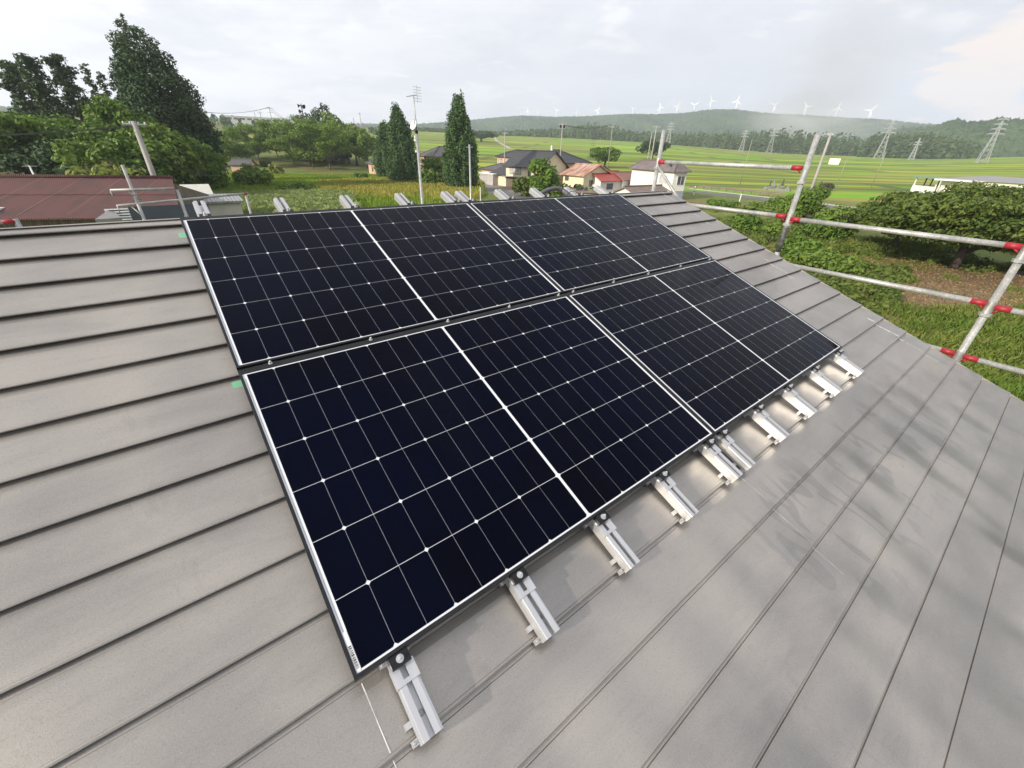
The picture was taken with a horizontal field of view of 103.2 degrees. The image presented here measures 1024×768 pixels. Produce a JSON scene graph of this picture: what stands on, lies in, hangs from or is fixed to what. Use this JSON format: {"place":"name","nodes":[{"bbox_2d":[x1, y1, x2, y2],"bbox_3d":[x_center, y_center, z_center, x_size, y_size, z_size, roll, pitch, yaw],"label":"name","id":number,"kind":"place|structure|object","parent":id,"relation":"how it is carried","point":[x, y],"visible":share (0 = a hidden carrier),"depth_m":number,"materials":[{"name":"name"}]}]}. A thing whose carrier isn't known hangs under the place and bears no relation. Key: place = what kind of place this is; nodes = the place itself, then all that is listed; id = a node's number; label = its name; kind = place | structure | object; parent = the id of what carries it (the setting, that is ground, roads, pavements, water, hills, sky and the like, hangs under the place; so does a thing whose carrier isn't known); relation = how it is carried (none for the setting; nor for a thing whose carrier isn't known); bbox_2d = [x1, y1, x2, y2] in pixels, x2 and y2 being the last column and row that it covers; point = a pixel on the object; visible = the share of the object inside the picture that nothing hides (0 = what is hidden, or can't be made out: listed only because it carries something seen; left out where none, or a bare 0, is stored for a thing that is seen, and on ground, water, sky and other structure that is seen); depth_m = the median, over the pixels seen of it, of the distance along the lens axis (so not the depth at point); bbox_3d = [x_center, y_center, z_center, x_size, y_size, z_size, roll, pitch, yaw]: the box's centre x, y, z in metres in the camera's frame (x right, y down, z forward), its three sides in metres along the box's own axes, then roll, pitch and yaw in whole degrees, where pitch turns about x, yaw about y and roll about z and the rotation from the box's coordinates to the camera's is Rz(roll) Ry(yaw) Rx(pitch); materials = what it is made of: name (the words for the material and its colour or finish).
{"place":"outdoors","nodes":[
{"label":"outdoors","id":0,"kind":"place"},
{"bbox_2d":[212,173,488,206],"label":"meadow grass","id":1,"kind":"structure","parent":0,"point":[368,201],"depth_m":85.12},
{"bbox_2d":[0,106,938,153],"bbox_3d":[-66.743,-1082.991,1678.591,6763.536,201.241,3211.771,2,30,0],"label":"hills","id":2,"kind":"structure","parent":0,"point":[720,121],"depth_m":1660.01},
{"bbox_2d":[0,0,1023,123],"label":"sky","id":3,"kind":"structure","parent":0,"point":[920,61],"materials":[{"name":"white"}]},
{"bbox_2d":[4,111,1023,398],"bbox_3d":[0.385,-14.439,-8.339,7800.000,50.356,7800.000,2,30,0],"label":"ground","id":4,"kind":"structure","parent":0,"point":[854,187],"depth_m":207.32,"materials":[{"name":"plant"}]},
{"bbox_2d":[0,59,45,117],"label":"pine tree","id":5,"kind":"object","parent":4,"relation":"on","point":[11,77],"visible":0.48,"depth_m":67.63,"materials":[{"name":"green plant"}]},
{"bbox_2d":[0,110,60,171],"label":"leafy tree","id":6,"kind":"object","parent":4,"relation":"on","point":[10,123],"visible":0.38,"depth_m":52.91,"materials":[{"name":"green plant"}]},
{"bbox_2d":[0,138,68,173],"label":"leafy tree","id":7,"kind":"object","parent":4,"relation":"on","point":[41,153],"visible":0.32,"depth_m":49.92,"materials":[{"name":"green plant"}]},
{"bbox_2d":[11,52,79,123],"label":"pine tree","id":8,"kind":"object","parent":4,"relation":"on","point":[44,98],"visible":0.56,"depth_m":65.49,"materials":[{"name":"green plant"}]},
{"bbox_2d":[27,113,91,145],"bbox_3d":[-65.504,-34.148,61.800,13.126,11.961,12.162,2,30,0],"label":"leafy tree","id":9,"kind":"object","parent":4,"relation":"on","point":[52,123],"visible":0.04,"depth_m":57.65,"materials":[{"name":"green plant"}]},
{"bbox_2d":[40,53,99,126],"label":"pine tree","id":10,"kind":"object","parent":4,"relation":"on","point":[63,75],"visible":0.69,"depth_m":74.67,"materials":[{"name":"green plant"}]},
{"bbox_2d":[79,63,103,104],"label":"pine tree","id":11,"kind":"object","parent":4,"relation":"on","point":[89,81],"visible":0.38,"depth_m":78.77,"materials":[{"name":"green plant"}]},
{"bbox_2d":[50,138,136,174],"bbox_3d":[-51.376,-25.306,50.229,8.221,8.841,7.313,2,30,0],"label":"leafy tree","id":12,"kind":"object","parent":4,"relation":"on","point":[80,153],"visible":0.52,"depth_m":47.98,"materials":[{"name":"green plant"}]},
{"bbox_2d":[0,174,208,227],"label":"barn","id":13,"kind":"structure","parent":4,"relation":"on","point":[27,200],"depth_m":27.93,"materials":[{"name":"brown metal"}]},
{"bbox_2d":[96,71,112,114],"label":"pine tree","id":14,"kind":"object","parent":4,"relation":"on","point":[100,81],"visible":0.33,"depth_m":81.27,"materials":[{"name":"green plant"}]},
{"bbox_2d":[53,94,157,161],"bbox_3d":[-57.951,-34.350,60.142,11.941,14.276,12.759,2,30,0],"label":"leafy tree","id":15,"kind":"object","parent":4,"relation":"on","point":[100,112],"visible":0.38,"depth_m":56.14,"materials":[{"name":"green plant"}]},
{"bbox_2d":[65,162,145,174],"bbox_3d":[-43.373,-21.013,45.248,7.874,6.740,6.974,2,30,0],"label":"bush","id":16,"kind":"object","parent":4,"relation":"on","point":[101,170],"visible":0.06,"depth_m":42.72,"materials":[{"name":"green plant"}]},
{"bbox_2d":[95,210,122,222],"bbox_3d":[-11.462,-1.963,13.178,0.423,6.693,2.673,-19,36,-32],"label":"neighbour porch","id":17,"kind":"object","parent":4,"relation":"on","point":[109,216],"visible":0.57,"depth_m":11.19,"materials":[{"name":"white metal"}]},
{"bbox_2d":[93,136,179,184],"bbox_3d":[-49.278,-27.491,53.751,8.201,9.204,8.491,2,30,0],"label":"leafy tree","id":18,"kind":"object","parent":4,"relation":"on","point":[133,152],"visible":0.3,"depth_m":51.91,"materials":[{"name":"green plant"}]},
{"bbox_2d":[122,121,155,174],"bbox_3d":[-32.192,-18.000,36.830,0.522,9.852,1.604,24,37,33],"label":"utility pole","id":19,"kind":"object","parent":4,"relation":"on","point":[134,124],"visible":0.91,"depth_m":35.11,"materials":[{"name":"grey concrete"}]},
{"bbox_2d":[0,125,139,135],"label":"pipe","id":20,"kind":"object","parent":19,"relation":"attached to","point":[66,131],"visible":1,"depth_m":34.13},
{"bbox_2d":[104,204,197,220],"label":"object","id":21,"kind":"object","parent":4,"relation":"on","point":[154,212],"visible":0.43,"depth_m":12.50,"materials":[{"name":"white paint"}]},
{"bbox_2d":[116,120,207,184],"bbox_3d":[-50.776,-32.107,59.670,10.032,11.200,11.499,2,30,0],"label":"leafy tree","id":22,"kind":"object","parent":4,"relation":"on","point":[173,142],"visible":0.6,"depth_m":57.41,"materials":[{"name":"green plant"}]},
{"bbox_2d":[105,13,230,189],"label":"conifer tree","id":23,"kind":"object","parent":4,"relation":"on","point":[178,108],"visible":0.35,"depth_m":66.65,"materials":[{"name":"green plant"}]},
{"bbox_2d":[110,165,251,219],"bbox_3d":[-6.266,-0.688,9.777,0.573,8.126,2.700,10,31,14],"label":"scaffold","id":24,"kind":"object","parent":4,"relation":"on","point":[136,198],"visible":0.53,"depth_m":7.28,"materials":[{"name":"metal"}]},
{"bbox_2d":[180,184,212,193],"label":"house","id":25,"kind":"structure","parent":4,"relation":"on","point":[204,188],"depth_m":41.96,"materials":[{"name":"white"}]},
{"bbox_2d":[170,135,229,188],"bbox_3d":[-49.867,-33.767,64.159,7.734,9.644,9.504,2,30,0],"label":"leafy tree","id":26,"kind":"object","parent":4,"relation":"on","point":[214,165],"visible":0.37,"depth_m":63.67,"materials":[{"name":"green plant"}]},
{"bbox_2d":[202,193,243,215],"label":"house","id":27,"kind":"structure","parent":4,"relation":"on","point":[227,205],"depth_m":38.08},
{"bbox_2d":[219,128,256,162],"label":"spreading tree","id":28,"kind":"object","parent":4,"relation":"on","point":[234,148],"visible":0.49,"depth_m":140.86,"materials":[{"name":"green plant"}]},
{"bbox_2d":[228,158,257,171],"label":"house","id":29,"kind":"structure","parent":4,"relation":"on","point":[235,163],"depth_m":113.83,"materials":[{"name":"grey tile"}]},
{"bbox_2d":[222,122,276,159],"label":"spreading tree","id":30,"kind":"object","parent":4,"relation":"on","point":[260,136],"visible":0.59,"depth_m":160.36,"materials":[{"name":"green plant"}]},
{"bbox_2d":[231,163,274,184],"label":"bush","id":31,"kind":"object","parent":4,"relation":"on","point":[249,174],"visible":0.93,"depth_m":86.29,"materials":[{"name":"green plant"}]},
{"bbox_2d":[223,115,295,126],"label":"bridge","id":32,"kind":"structure","parent":4,"relation":"on","point":[244,119],"depth_m":456.81,"materials":[{"name":"white"}]},
{"bbox_2d":[254,118,309,162],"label":"spreading tree","id":33,"kind":"object","parent":4,"relation":"on","point":[272,139],"visible":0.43,"depth_m":153.99,"materials":[{"name":"green plant"}]},
{"bbox_2d":[212,188,361,213],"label":"reeds","id":34,"kind":"object","parent":4,"relation":"on","point":[260,201],"visible":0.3,"depth_m":55.96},
{"bbox_2d":[275,181,315,189],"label":"bush","id":35,"kind":"object","parent":4,"relation":"on","point":[296,185],"visible":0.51,"depth_m":75.15,"materials":[{"name":"green plant"}]},
{"bbox_2d":[271,114,332,166],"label":"spreading tree","id":36,"kind":"object","parent":4,"relation":"on","point":[293,144],"visible":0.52,"depth_m":149.28,"materials":[{"name":"green plant"}]},
{"bbox_2d":[273,118,359,169],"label":"spreading tree","id":37,"kind":"object","parent":4,"relation":"on","point":[326,142],"visible":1,"depth_m":140.60,"materials":[{"name":"green plant"}]},
{"bbox_2d":[308,103,352,161],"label":"tree","id":38,"kind":"object","parent":4,"relation":"on","point":[315,116],"visible":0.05,"depth_m":166.01,"materials":[{"name":"green plant"}]},
{"bbox_2d":[318,111,356,163],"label":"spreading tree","id":39,"kind":"object","parent":4,"relation":"on","point":[337,120],"visible":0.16,"depth_m":161.03,"materials":[{"name":"green plant"}]},
{"bbox_2d":[338,122,370,165],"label":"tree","id":40,"kind":"object","parent":4,"relation":"on","point":[358,129],"visible":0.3,"depth_m":159.93,"materials":[{"name":"green plant"}]},
{"bbox_2d":[354,133,374,167],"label":"roadside tree","id":41,"kind":"object","parent":4,"relation":"on","point":[365,147],"visible":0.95,"depth_m":154.99,"materials":[{"name":"green plant"}]},
{"bbox_2d":[371,120,388,176],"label":"cypress","id":42,"kind":"object","parent":4,"relation":"on","point":[377,160],"visible":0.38,"depth_m":114.67,"materials":[{"name":"green plant"}]},
{"bbox_2d":[309,177,483,206],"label":"flowering weeds","id":43,"kind":"object","parent":4,"relation":"on","point":[435,190],"visible":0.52,"depth_m":84.38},
{"bbox_2d":[380,102,422,180],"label":"cypress","id":44,"kind":"object","parent":4,"relation":"on","point":[399,154],"visible":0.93,"depth_m":100.87,"materials":[{"name":"green plant"}]},
{"bbox_2d":[407,85,423,203],"bbox_3d":[-2.264,-2.239,11.114,0.337,9.659,0.294,2,30,0],"label":"dish antenna mast","id":45,"kind":"object","parent":4,"relation":"on","point":[413,124],"visible":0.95,"depth_m":9.25,"materials":[{"name":"metal"}]},
{"bbox_2d":[417,167,435,183],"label":"bush","id":46,"kind":"object","parent":4,"relation":"on","point":[428,176],"visible":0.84,"depth_m":98.79,"materials":[{"name":"green plant"}]},
{"bbox_2d":[421,155,443,175],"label":"bush","id":47,"kind":"object","parent":4,"relation":"on","point":[435,165],"visible":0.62,"depth_m":110.39,"materials":[{"name":"green plant"}]},
{"bbox_2d":[420,146,445,172],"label":"house","id":48,"kind":"structure","parent":4,"relation":"on","point":[437,151],"depth_m":125.05,"materials":[{"name":"grey tile"}]},
{"bbox_2d":[440,89,479,187],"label":"cypress","id":49,"kind":"object","parent":4,"relation":"on","point":[455,157],"visible":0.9,"depth_m":87.92,"materials":[{"name":"green plant"}]},
{"bbox_2d":[472,130,498,141],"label":"tree","id":50,"kind":"object","parent":4,"relation":"on","point":[480,135],"visible":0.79,"depth_m":431.17,"materials":[{"name":"green plant"}]},
{"bbox_2d":[478,172,497,184],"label":"house","id":51,"kind":"structure","parent":4,"relation":"on","point":[488,178],"depth_m":110.50,"materials":[{"name":"paint"}]},
{"bbox_2d":[0,190,1023,767],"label":"metal roofed house","id":52,"kind":"structure","parent":4,"relation":"on","point":[836,580],"depth_m":1.37,"materials":[{"name":"metal"}]},
{"bbox_2d":[192,201,442,748],"bbox_3d":[-0.979,-0.071,1.630,0.080,0.100,2.753,-20,57,-33],"label":"mounting rail","id":53,"kind":"object","parent":52,"relation":"attached to","point":[424,723],"visible":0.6,"depth_m":1.05,"materials":[{"name":"metal"}]},
{"bbox_2d":[180,202,562,369],"bbox_3d":[-0.697,-0.697,2.283,1.722,0.031,1.154,-20,57,-33],"label":"solar module","id":54,"kind":"object","parent":53,"relation":"attached to","point":[279,286],"visible":0.99,"depth_m":2.11,"materials":[{"name":"glass"}]},
{"bbox_2d":[237,294,714,681],"bbox_3d":[-0.042,0.100,1.751,1.722,0.034,1.161,-20,57,-33],"label":"solar module","id":55,"kind":"object","parent":53,"relation":"attached to","point":[431,477],"visible":1,"depth_m":1.53,"materials":[{"name":"black glass"}]},
{"bbox_2d":[273,197,559,645],"bbox_3d":[-0.659,-0.188,1.848,0.080,0.100,2.753,-20,57,-33],"label":"mounting rail","id":56,"kind":"object","parent":52,"relation":"attached to","point":[521,586],"visible":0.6,"depth_m":1.27,"materials":[{"name":"metal"}]},
{"bbox_2d":[339,195,639,575],"bbox_3d":[-0.347,-0.303,2.060,0.079,0.100,2.753,-20,57,-33],"label":"mounting rail","id":57,"kind":"object","parent":52,"relation":"attached to","point":[601,525],"visible":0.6,"depth_m":1.48,"materials":[{"name":"metal"}]},
{"bbox_2d":[394,193,698,523],"bbox_3d":[-0.042,-0.415,2.268,0.080,0.100,2.753,-20,57,-33],"label":"mounting rail","id":58,"kind":"object","parent":52,"relation":"attached to","point":[663,483],"visible":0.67,"depth_m":1.69,"materials":[{"name":"metal"}]},
{"bbox_2d":[440,191,742,484],"bbox_3d":[0.252,-0.523,2.469,0.080,0.100,2.753,-20,57,-33],"label":"mounting rail","id":59,"kind":"object","parent":52,"relation":"attached to","point":[709,450],"visible":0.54,"depth_m":1.89,"materials":[{"name":"metal"}]},
{"bbox_2d":[454,191,754,471],"bbox_3d":[0.350,-0.559,2.535,0.080,0.100,2.753,-20,57,-33],"label":"mounting rail","id":60,"kind":"object","parent":52,"relation":"attached to","point":[732,450],"visible":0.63,"depth_m":1.96,"materials":[{"name":"metal"}]},
{"bbox_2d":[494,189,789,443],"bbox_3d":[0.650,-0.669,2.740,0.080,0.100,2.753,-20,57,-33],"label":"mounting rail","id":61,"kind":"object","parent":52,"relation":"attached to","point":[758,414],"visible":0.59,"depth_m":2.16,"materials":[{"name":"metal"}]},
{"bbox_2d":[529,188,817,419],"bbox_3d":[0.952,-0.779,2.946,0.080,0.100,2.753,-20,57,-33],"label":"mounting rail","id":62,"kind":"object","parent":52,"relation":"attached to","point":[789,394],"visible":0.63,"depth_m":2.37,"materials":[{"name":"metal"}]},
{"bbox_2d":[468,193,711,293],"bbox_3d":[0.667,-1.197,3.212,1.722,0.032,1.154,-20,57,-33],"label":"solar module","id":63,"kind":"object","parent":62,"relation":"attached to","point":[565,244],"visible":0.95,"depth_m":3.09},
{"bbox_2d":[565,259,841,434],"bbox_3d":[1.322,-0.400,2.681,1.722,0.034,1.161,-20,57,-33],"label":"solar module","id":64,"kind":"object","parent":62,"relation":"attached to","point":[715,346],"visible":0.99,"depth_m":2.53,"materials":[{"name":"glass"}]},
{"bbox_2d":[564,187,842,397],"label":"mounting rail","id":65,"kind":"object","parent":52,"relation":"attached to","point":[815,374],"visible":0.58,"depth_m":2.59,"materials":[{"name":"metal"}]},
{"bbox_2d":[533,186,575,197],"bbox_3d":[0.424,-1.723,3.728,0.476,0.170,0.278,6,30,8],"label":"conduit","id":66,"kind":"object","parent":65,"relation":"attached to","point":[557,188],"visible":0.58,"depth_m":3.71,"materials":[{"name":"grey plastic"}]},
{"bbox_2d":[593,185,863,378],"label":"mounting rail","id":67,"kind":"object","parent":52,"relation":"on","point":[841,359],"visible":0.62,"depth_m":2.82,"materials":[{"name":"metal"}]},
{"bbox_2d":[512,176,530,195],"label":"bush","id":68,"kind":"object","parent":4,"relation":"on","point":[521,185],"visible":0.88,"depth_m":84.43,"materials":[{"name":"green plant"}]},
{"bbox_2d":[489,145,569,186],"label":"house","id":69,"kind":"structure","parent":4,"relation":"on","point":[513,167],"depth_m":101.97,"materials":[{"name":"tile"}]},
{"bbox_2d":[526,158,561,195],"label":"bush","id":70,"kind":"object","parent":4,"relation":"on","point":[545,176],"visible":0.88,"depth_m":80.17,"materials":[{"name":"green plant"}]},
{"bbox_2d":[559,163,611,187],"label":"house","id":71,"kind":"structure","parent":4,"relation":"on","point":[578,173],"depth_m":96.34,"materials":[{"name":"beige paint"}]},
{"bbox_2d":[207,113,987,158],"bbox_3d":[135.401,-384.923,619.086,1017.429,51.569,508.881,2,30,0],"label":"woods","id":72,"kind":"object","parent":4,"relation":"on","point":[937,147],"visible":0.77,"depth_m":650.71,"materials":[{"name":"green plant"}]},
{"bbox_2d":[589,146,621,166],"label":"tree","id":73,"kind":"object","parent":4,"relation":"on","point":[600,154],"visible":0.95,"depth_m":189.28,"materials":[{"name":"green plant"}]},
{"bbox_2d":[592,170,622,191],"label":"house","id":74,"kind":"structure","parent":4,"relation":"on","point":[608,182],"depth_m":96.42,"materials":[{"name":"white"}]},
{"bbox_2d":[613,171,631,187],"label":"house","id":75,"kind":"structure","parent":4,"relation":"on","point":[625,176],"depth_m":98.78,"materials":[{"name":"white"}]},
{"bbox_2d":[635,139,671,158],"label":"tree","id":76,"kind":"object","parent":4,"relation":"on","point":[644,145],"visible":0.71,"depth_m":258.06,"materials":[{"name":"green plant"}]},
{"bbox_2d":[629,159,691,198],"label":"house","id":77,"kind":"structure","parent":4,"relation":"on","point":[643,171],"depth_m":87.78,"materials":[{"name":"white"}]},
{"bbox_2d":[706,199,741,207],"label":"bush","id":78,"kind":"object","parent":4,"relation":"on","point":[721,203],"visible":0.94,"depth_m":74.01,"materials":[{"name":"green plant"}]},
{"bbox_2d":[688,186,792,194],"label":"dry verge","id":79,"kind":"structure","parent":4,"relation":"on","point":[747,190],"depth_m":115.93,"materials":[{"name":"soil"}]},
{"bbox_2d":[731,213,763,232],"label":"bush","id":80,"kind":"object","parent":4,"relation":"on","point":[750,222],"visible":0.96,"depth_m":51.48,"materials":[{"name":"green plant"}]},
{"bbox_2d":[740,201,777,212],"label":"bush","id":81,"kind":"object","parent":4,"relation":"on","point":[761,206],"visible":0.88,"depth_m":67.88,"materials":[{"name":"green plant"}]},
{"bbox_2d":[760,221,781,240],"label":"bush","id":82,"kind":"object","parent":4,"relation":"on","point":[770,230],"visible":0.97,"depth_m":45.28,"materials":[{"name":"green plant"}]},
{"bbox_2d":[775,193,803,221],"bbox_3d":[39.627,-24.712,57.831,4.095,4.393,3.894,23,36,33],"label":"bush","id":83,"kind":"object","parent":4,"relation":"on","point":[783,205],"visible":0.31,"depth_m":57.56,"materials":[{"name":"green plant"}]},
{"bbox_2d":[777,236,821,255],"bbox_3d":[27.494,-12.817,38.766,3.613,2.302,4.261,2,30,0],"label":"bush","id":84,"kind":"object","parent":4,"relation":"on","point":[796,243],"visible":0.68,"depth_m":38.35,"materials":[{"name":"green plant"}]},
{"bbox_2d":[793,183,830,225],"bbox_3d":[40.794,-24.184,55.467,4.381,5.893,4.177,2,30,0],"label":"bush","id":85,"kind":"object","parent":4,"relation":"on","point":[811,205],"visible":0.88,"depth_m":54.76,"materials":[{"name":"green plant"}]},
{"bbox_2d":[798,133,832,222],"bbox_3d":[41.049,-27.498,55.162,0.497,11.346,0.400,2,30,0],"label":"utility pole","id":86,"kind":"object","parent":4,"relation":"on","point":[821,160],"visible":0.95,"depth_m":53.87,"materials":[{"name":"grey concrete"}]},
{"bbox_2d":[792,216,847,239],"bbox_3d":[36.899,-18.472,48.560,4.746,2.728,4.689,-6,31,-13],"label":"bush","id":87,"kind":"object","parent":4,"relation":"on","point":[824,231],"visible":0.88,"depth_m":47.51,"materials":[{"name":"green plant"}]},
{"bbox_2d":[782,247,867,274],"bbox_3d":[26.973,-10.456,34.698,5.756,2.256,6.194,2,30,0],"label":"bush","id":88,"kind":"object","parent":4,"relation":"on","point":[830,259],"visible":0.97,"depth_m":33.73,"materials":[{"name":"green plant"}]},
{"bbox_2d":[651,130,1023,374],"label":"scaffold","id":89,"kind":"object","parent":4,"relation":"on","point":[959,354],"visible":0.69,"depth_m":3.62,"materials":[{"name":"metal"}]},
{"bbox_2d":[812,203,863,236],"bbox_3d":[40.613,-20.202,50.348,6.365,4.109,6.401,2,30,0],"label":"bush","id":90,"kind":"object","parent":4,"relation":"on","point":[828,214],"visible":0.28,"depth_m":49.33,"materials":[{"name":"green plant"}]},
{"bbox_2d":[690,202,1010,318],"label":"undergrowth","id":91,"kind":"object","parent":4,"relation":"on","point":[848,288],"visible":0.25,"depth_m":34.62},
{"bbox_2d":[872,121,896,158],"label":"pylon","id":92,"kind":"object","parent":4,"relation":"on","point":[888,131],"visible":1,"depth_m":483.39,"materials":[{"name":"metal"}]},
{"bbox_2d":[838,201,931,246],"bbox_3d":[42.588,-17.270,44.232,12.119,5.282,11.439,25,38,35],"label":"bush","id":93,"kind":"object","parent":4,"relation":"on","point":[865,221],"visible":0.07,"depth_m":45.00,"materials":[{"name":"green plant"}]},
{"bbox_2d":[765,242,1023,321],"bbox_3d":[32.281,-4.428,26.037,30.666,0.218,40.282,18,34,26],"label":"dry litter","id":94,"kind":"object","parent":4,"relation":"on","point":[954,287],"visible":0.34,"depth_m":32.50,"materials":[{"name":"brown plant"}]},
{"bbox_2d":[911,176,946,193],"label":"carport","id":95,"kind":"object","parent":4,"relation":"on","point":[919,188],"visible":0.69,"depth_m":101.65,"materials":[{"name":"white paint"}]},
{"bbox_2d":[859,180,1023,268],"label":"broadleaf tree","id":96,"kind":"object","parent":4,"relation":"on","point":[938,212],"visible":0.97,"depth_m":33.34,"materials":[{"name":"green plant"}]},
{"bbox_2d":[974,118,1009,162],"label":"pylon","id":97,"kind":"object","parent":4,"relation":"on","point":[998,129],"visible":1,"depth_m":335.94,"materials":[{"name":"metal"}]},
{"bbox_2d":[553,149,592,166],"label":"house","id":98,"kind":"structure","parent":0,"point":[570,160],"depth_m":114.83,"materials":[{"name":"tile"}]},
{"bbox_2d":[613,184,672,192],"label":"house","id":99,"kind":"structure","parent":0,"point":[636,188],"depth_m":65.82,"materials":[{"name":"white"}]},
{"bbox_2d":[485,187,840,208],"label":"road","id":100,"kind":"structure","parent":0,"point":[512,194],"depth_m":95.03,"materials":[{"name":"asphalt"}]},
{"bbox_2d":[699,207,1023,400],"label":"rough grass","id":101,"kind":"structure","parent":0,"point":[1011,334],"depth_m":23.96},
{"bbox_2d":[801,116,1023,156],"bbox_3d":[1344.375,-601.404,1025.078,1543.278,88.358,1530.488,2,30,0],"label":"wooded hill","id":102,"kind":"structure","parent":0,"point":[1010,143],"depth_m":758.25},
{"bbox_2d":[857,269,1023,313],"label":"bare soil","id":103,"kind":"structure","parent":0,"point":[939,300],"depth_m":31.99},
{"bbox_2d":[934,176,1023,191],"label":"house","id":104,"kind":"structure","parent":0,"point":[1009,181],"depth_m":92.89,"materials":[{"name":"white metal"}]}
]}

